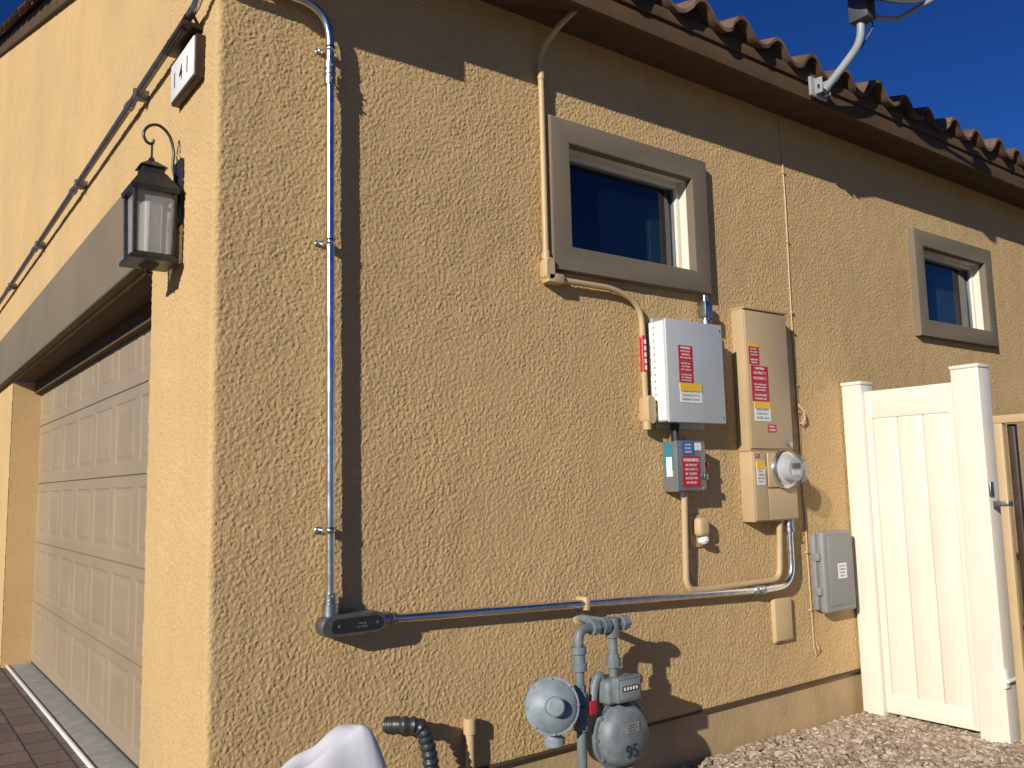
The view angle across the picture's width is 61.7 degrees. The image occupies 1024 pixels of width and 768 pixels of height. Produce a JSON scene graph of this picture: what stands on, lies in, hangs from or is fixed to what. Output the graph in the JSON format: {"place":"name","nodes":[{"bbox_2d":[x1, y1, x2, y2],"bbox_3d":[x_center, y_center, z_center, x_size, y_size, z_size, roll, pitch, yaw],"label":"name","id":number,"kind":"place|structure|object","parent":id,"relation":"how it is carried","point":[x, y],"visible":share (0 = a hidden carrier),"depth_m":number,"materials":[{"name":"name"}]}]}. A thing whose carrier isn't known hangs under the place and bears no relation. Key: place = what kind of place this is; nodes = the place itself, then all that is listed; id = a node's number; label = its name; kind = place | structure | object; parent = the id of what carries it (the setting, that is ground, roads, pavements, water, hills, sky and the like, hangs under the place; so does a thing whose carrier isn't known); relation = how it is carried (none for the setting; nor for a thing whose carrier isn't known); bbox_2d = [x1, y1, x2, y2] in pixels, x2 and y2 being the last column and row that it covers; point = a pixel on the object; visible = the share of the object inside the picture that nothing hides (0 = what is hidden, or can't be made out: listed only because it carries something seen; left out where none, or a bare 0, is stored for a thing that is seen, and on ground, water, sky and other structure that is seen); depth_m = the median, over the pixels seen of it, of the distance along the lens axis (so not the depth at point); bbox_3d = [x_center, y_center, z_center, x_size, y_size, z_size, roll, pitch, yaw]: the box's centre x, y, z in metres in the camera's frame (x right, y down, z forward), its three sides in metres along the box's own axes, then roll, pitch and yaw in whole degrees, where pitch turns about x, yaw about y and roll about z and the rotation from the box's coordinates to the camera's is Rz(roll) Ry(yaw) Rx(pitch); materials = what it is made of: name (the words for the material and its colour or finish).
{"place":"outdoors","nodes":[
{"label":"outdoors","id":0,"kind":"place"},
{"bbox_2d":[0,382,40,667],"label":"garage jamb","id":1,"kind":"object","parent":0,"point":[18,600],"visible":0.61,"depth_m":6.73,"materials":[{"name":"beige paint"}]},
{"bbox_2d":[0,667,87,767],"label":"paver driveway","id":2,"kind":"structure","parent":0,"point":[31,736],"depth_m":4.66,"materials":[{"name":"brick"}]},
{"bbox_2d":[0,0,171,767],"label":"front wall stucco","id":3,"kind":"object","parent":2,"relation":"on","point":[73,73],"visible":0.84,"depth_m":5.00,"materials":[{"name":"beige paint"}]},
{"bbox_2d":[0,0,73,56],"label":"rake fascia","id":4,"kind":"structure","parent":3,"relation":"attached to","point":[41,14],"depth_m":6.78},
{"bbox_2d":[0,196,143,390],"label":"garage header band","id":5,"kind":"object","parent":3,"relation":"attached to","point":[90,278],"visible":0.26,"depth_m":4.61,"materials":[{"name":"grey paint"}]},
{"bbox_2d":[119,123,183,275],"bbox_3d":[-1.310,-0.677,3.133,0.188,0.577,0.168,4,-8,-37],"label":"wall lantern","id":6,"kind":"object","parent":3,"relation":"attached to","point":[152,194],"depth_m":3.08,"materials":[{"name":"black paint"}]},
{"bbox_2d":[162,14,204,107],"bbox_3d":[-1.201,-1.183,3.126,0.076,0.245,0.300,4,-8,-37],"label":"address sign","id":7,"kind":"object","parent":3,"relation":"attached to","point":[184,46],"visible":1,"depth_m":3.08,"materials":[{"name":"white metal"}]},
{"bbox_2d":[0,0,794,637],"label":"metal conduit","id":8,"kind":"object","parent":3,"relation":"attached to","point":[330,622],"visible":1,"depth_m":3.09,"materials":[{"name":"metal"}]},
{"bbox_2d":[15,271,152,382],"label":"garage header soffit","id":9,"kind":"structure","parent":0,"point":[131,301],"depth_m":4.67,"materials":[{"name":"brown paint"}]},
{"bbox_2d":[35,302,151,393],"bbox_3d":[-2.562,-0.188,5.233,0.041,0.084,4.196,4,-8,-37],"label":"garage door stop","id":10,"kind":"object","parent":9,"relation":"attached to","point":[138,322],"visible":0.64,"depth_m":4.96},
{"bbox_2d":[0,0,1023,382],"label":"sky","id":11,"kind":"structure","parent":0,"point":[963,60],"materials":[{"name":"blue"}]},
{"bbox_2d":[570,164,672,265],"bbox_3d":[0.512,-0.793,4.106,0.732,0.412,0.001,4,-8,-37],"label":"window glass","id":12,"kind":"object","parent":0,"point":[615,215],"visible":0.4,"depth_m":4.11,"materials":[{"name":"blue glass"}]},
{"bbox_2d":[569,154,678,188],"bbox_3d":[0.508,-1.019,4.131,0.800,0.026,0.055,4,-8,-37],"label":"window frame","id":13,"kind":"structure","parent":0,"point":[615,170],"depth_m":4.11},
{"bbox_2d":[924,260,970,326],"bbox_3d":[2.965,-0.618,5.923,0.777,0.430,0.001,4,-8,-37],"label":"window glass","id":14,"kind":"object","parent":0,"point":[947,294],"visible":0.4,"depth_m":5.97,"materials":[{"name":"blue glass"}]},
{"bbox_2d":[924,254,971,269],"bbox_3d":[2.961,-0.853,5.949,0.845,0.026,0.055,4,-8,-37],"label":"window frame","id":15,"kind":"structure","parent":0,"point":[945,261],"depth_m":5.97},
{"label":"ground","id":16,"kind":"structure","parent":0,"visible":0},
{"bbox_2d":[6,665,94,767],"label":"driveway edging","id":17,"kind":"object","parent":16,"relation":"on","point":[77,750],"visible":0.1,"depth_m":4.88,"materials":[{"name":"white concrete"}]},
{"bbox_2d":[9,663,135,767],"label":"concrete threshold","id":18,"kind":"object","parent":16,"relation":"on","point":[94,744],"visible":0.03,"depth_m":4.89,"materials":[{"name":"grey concrete"}]},
{"bbox_2d":[31,327,150,766],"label":"garage door","id":19,"kind":"structure","parent":18,"relation":"on","point":[88,612],"depth_m":4.97,"materials":[{"name":"beige metal"}]},
{"bbox_2d":[31,661,138,767],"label":"garage door seal","id":20,"kind":"object","parent":19,"relation":"attached to","point":[103,733],"visible":0.44,"depth_m":4.87,"materials":[{"name":"black rubber"}]},
{"bbox_2d":[494,628,1023,767],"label":"foundation","id":21,"kind":"object","parent":16,"relation":"on","point":[689,741],"depth_m":4.15,"materials":[{"name":"paint"}]},
{"bbox_2d":[479,626,1023,767],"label":"weep screed","id":22,"kind":"object","parent":21,"relation":"on","point":[652,724],"depth_m":3.94,"materials":[{"name":"brown metal"}]},
{"bbox_2d":[679,710,1023,767],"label":"gravel bed","id":23,"kind":"object","parent":16,"relation":"on","point":[865,739],"visible":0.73,"depth_m":4.02,"materials":[{"name":"beige gravel"}]},
{"bbox_2d":[281,723,386,767],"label":"white fabric cover","id":24,"kind":"object","parent":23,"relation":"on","point":[347,745],"visible":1,"depth_m":1.99,"materials":[{"name":"white fabric"}]},
{"bbox_2d":[382,716,439,767],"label":"corrugated hose","id":25,"kind":"object","parent":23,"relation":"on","point":[421,728],"visible":1,"depth_m":2.98,"materials":[{"name":"black plastic"}]},
{"bbox_2d":[463,717,475,767],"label":"drain pipe","id":26,"kind":"object","parent":23,"relation":"on","point":[469,727],"visible":1,"depth_m":3.17,"materials":[{"name":"beige paint"}]},
{"bbox_2d":[524,610,647,767],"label":"gas meter","id":27,"kind":"object","parent":23,"relation":"on","point":[605,719],"visible":1,"depth_m":3.30,"materials":[{"name":"grey metal"}]},
{"bbox_2d":[152,0,1023,767],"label":"side wall stucco","id":28,"kind":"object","parent":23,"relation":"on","point":[496,444],"visible":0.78,"depth_m":3.38,"materials":[{"name":"beige paint"}]},
{"bbox_2d":[537,11,657,429],"bbox_3d":[0.429,-0.721,3.830,0.675,1.835,0.168,4,-8,-37],"label":"tan electrical conduit","id":29,"kind":"object","parent":28,"relation":"attached to","point":[648,415],"visible":0.98,"depth_m":3.74,"materials":[{"name":"metal"}]},
{"bbox_2d":[545,114,711,295],"bbox_3d":[0.570,-0.810,4.030,1.024,0.691,0.045,4,-8,-37],"label":"window trim","id":30,"kind":"structure","parent":28,"relation":"attached to","point":[563,136],"depth_m":3.96,"materials":[{"name":"brown paint"}]},
{"bbox_2d":[569,149,689,268],"bbox_3d":[0.534,-0.804,4.078,0.800,0.467,0.075,4,-8,-37],"label":"window reveal","id":31,"kind":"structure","parent":28,"relation":"attached to","point":[683,223],"depth_m":4.28,"materials":[{"name":"white paint"}]},
{"bbox_2d":[662,440,708,491],"bbox_3d":[0.823,0.385,4.017,0.233,0.235,0.103,4,-8,-37],"label":"ac disconnect switch","id":32,"kind":"object","parent":28,"relation":"attached to","point":[685,464],"visible":1,"depth_m":3.96,"materials":[{"name":"grey metal"}]},
{"bbox_2d":[648,295,725,440],"bbox_3d":[0.829,-0.085,4.071,0.398,0.720,0.126,4,-8,-37],"label":"solar combiner box","id":33,"kind":"object","parent":28,"relation":"attached to","point":[686,375],"visible":1,"depth_m":3.99,"materials":[{"name":"grey metal"}]},
{"bbox_2d":[689,515,709,547],"bbox_3d":[0.898,0.697,4.055,0.100,0.150,0.070,4,-8,-37],"label":"tan vent cover","id":34,"kind":"object","parent":28,"relation":"attached to","point":[699,530],"visible":1,"depth_m":4.04,"materials":[{"name":"paint"}]},
{"bbox_2d":[679,492,782,591],"bbox_3d":[1.082,0.750,4.182,0.738,0.486,0.050,4,-8,-37],"label":"tan electrical conduit","id":35,"kind":"object","parent":28,"relation":"attached to","point":[689,587],"visible":0.9,"depth_m":4.04,"materials":[{"name":"metal"}]},
{"bbox_2d":[480,0,1023,208],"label":"eave soffit","id":36,"kind":"structure","parent":28,"relation":"attached to","point":[602,32],"depth_m":4.51,"materials":[{"name":"brown paint"}]},
{"bbox_2d":[560,0,1023,191],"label":"eave fascia board","id":37,"kind":"object","parent":36,"relation":"attached to","point":[620,13],"depth_m":4.41,"materials":[{"name":"brown wood"}]},
{"bbox_2d":[618,0,1023,176],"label":"eave fascia trim","id":38,"kind":"structure","parent":37,"relation":"attached to","point":[667,15],"depth_m":4.50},
{"bbox_2d":[808,0,934,101],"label":"satellite dish","id":39,"kind":"object","parent":37,"relation":"attached to","point":[861,13],"visible":1,"depth_m":4.56,"materials":[{"name":"metal"}]},
{"bbox_2d":[779,115,819,655],"bbox_3d":[1.565,-0.046,4.685,0.050,2.979,0.031,-2,-7,6],"label":"wall cable","id":40,"kind":"object","parent":36,"relation":"hanging from","point":[798,404],"depth_m":4.66,"materials":[{"name":"beige paint"}]},
{"bbox_2d":[730,306,802,521],"bbox_3d":[1.342,0.150,4.371,0.360,1.084,0.215,4,-8,-37],"label":"electric meter panel","id":41,"kind":"object","parent":28,"relation":"attached to","point":[771,469],"visible":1,"depth_m":4.35,"materials":[{"name":"metal"}]},
{"bbox_2d":[743,310,792,448],"bbox_3d":[1.320,-0.019,4.413,0.342,0.703,0.008,4,-8,-37],"label":"upper door","id":42,"kind":"structure","parent":41,"relation":"in","point":[766,330],"depth_m":4.42,"materials":[{"name":"beige metal"}]},
{"bbox_2d":[770,597,792,642],"bbox_3d":[1.374,1.201,4.369,0.140,0.220,0.031,4,-8,-37],"label":"blank junction cover","id":43,"kind":"object","parent":28,"relation":"attached to","point":[781,619],"visible":1,"depth_m":4.35,"materials":[{"name":"beige paint"}]},
{"bbox_2d":[809,529,855,613],"bbox_3d":[1.738,1.009,4.634,0.300,0.427,0.084,4,-8,-37],"label":"cable service box","id":44,"kind":"object","parent":28,"relation":"attached to","point":[832,568],"visible":1,"depth_m":4.58,"materials":[{"name":"grey plastic"}]},
{"bbox_2d":[907,227,998,348],"bbox_3d":[3.023,-0.635,5.847,1.069,0.709,0.045,4,-8,-37],"label":"window trim","id":45,"kind":"structure","parent":28,"relation":"attached to","point":[919,241],"depth_m":5.76,"materials":[{"name":"brown paint"}]},
{"bbox_2d":[923,250,983,329],"bbox_3d":[2.987,-0.629,5.895,0.845,0.485,0.075,4,-8,-37],"label":"window reveal","id":46,"kind":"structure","parent":28,"relation":"attached to","point":[977,295],"depth_m":6.13,"materials":[{"name":"white paint"}]},
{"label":"window","id":47,"kind":"object","parent":28,"relation":"attached to","visible":0},
{"bbox_2d":[924,258,967,270],"bbox_3d":[2.960,-0.836,5.949,0.793,0.008,0.030,4,-8,-37],"label":"sash window","id":48,"kind":"structure","parent":47,"relation":"attached to","point":[945,264],"depth_m":5.98,"materials":[{"name":"grey plastic"}]},
{"bbox_2d":[966,271,972,327],"bbox_3d":[3.280,-0.598,6.157,0.008,0.430,0.030,4,-8,-37],"label":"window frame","id":49,"kind":"structure","parent":47,"relation":"attached to","point":[969,298],"depth_m":6.15,"materials":[{"name":"grey plastic"}]},
{"bbox_2d":[968,270,976,328],"bbox_3d":[3.295,-0.598,6.165,0.026,0.446,0.055,4,-8,-37],"label":"window frame","id":50,"kind":"structure","parent":47,"relation":"attached to","point":[972,299],"depth_m":6.14,"materials":[{"name":"plastic"}]},
{"bbox_2d":[840,363,1020,743],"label":"vinyl gate","id":51,"kind":"structure","parent":23,"relation":"on","point":[933,619],"depth_m":4.49,"materials":[{"name":"plastic"}]},
{"bbox_2d":[992,413,1023,743],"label":"metal yard gate","id":52,"kind":"structure","parent":23,"relation":"on","point":[1005,503],"depth_m":4.17,"materials":[{"name":"metal"}]},
{"bbox_3d":[-1.599,-1.515,16.485,15.250,2.630,7.600,4,-8,-37],"label":"roof back","id":53,"kind":"object","parent":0,"visible":0},
{"bbox_2d":[0,0,1023,168],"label":"roof tiles","id":54,"kind":"object","parent":53,"relation":"attached to","point":[742,23],"visible":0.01,"depth_m":4.93,"materials":[{"name":"tile"}]},
{"bbox_2d":[0,1,34,39],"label":"rake tiles","id":55,"kind":"object","parent":54,"relation":"attached to","point":[16,17],"visible":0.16,"depth_m":7.27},
{"bbox_2d":[648,0,1016,165],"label":"tile bird stop","id":56,"kind":"object","parent":54,"relation":"attached to","point":[693,14],"visible":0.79,"depth_m":4.46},
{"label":"window","id":57,"kind":"object","parent":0,"visible":0},
{"bbox_2d":[570,161,672,190],"bbox_3d":[0.507,-1.002,4.131,0.748,0.008,0.030,4,-8,-37],"label":"sash window","id":58,"kind":"structure","parent":57,"relation":"attached to","point":[618,175],"depth_m":4.13,"materials":[{"name":"grey plastic"}]},
{"bbox_2d":[670,190,676,266],"bbox_3d":[0.809,-0.774,4.327,0.008,0.412,0.030,4,-8,-37],"label":"sash window","id":59,"kind":"structure","parent":57,"relation":"attached to","point":[673,228],"depth_m":4.32,"materials":[{"name":"grey plastic"}]},
{"bbox_2d":[673,188,681,267],"bbox_3d":[0.824,-0.774,4.335,0.026,0.428,0.055,4,-8,-37],"label":"window frame","id":60,"kind":"structure","parent":57,"relation":"attached to","point":[677,227],"depth_m":4.31,"materials":[{"name":"plastic"}]}
]}

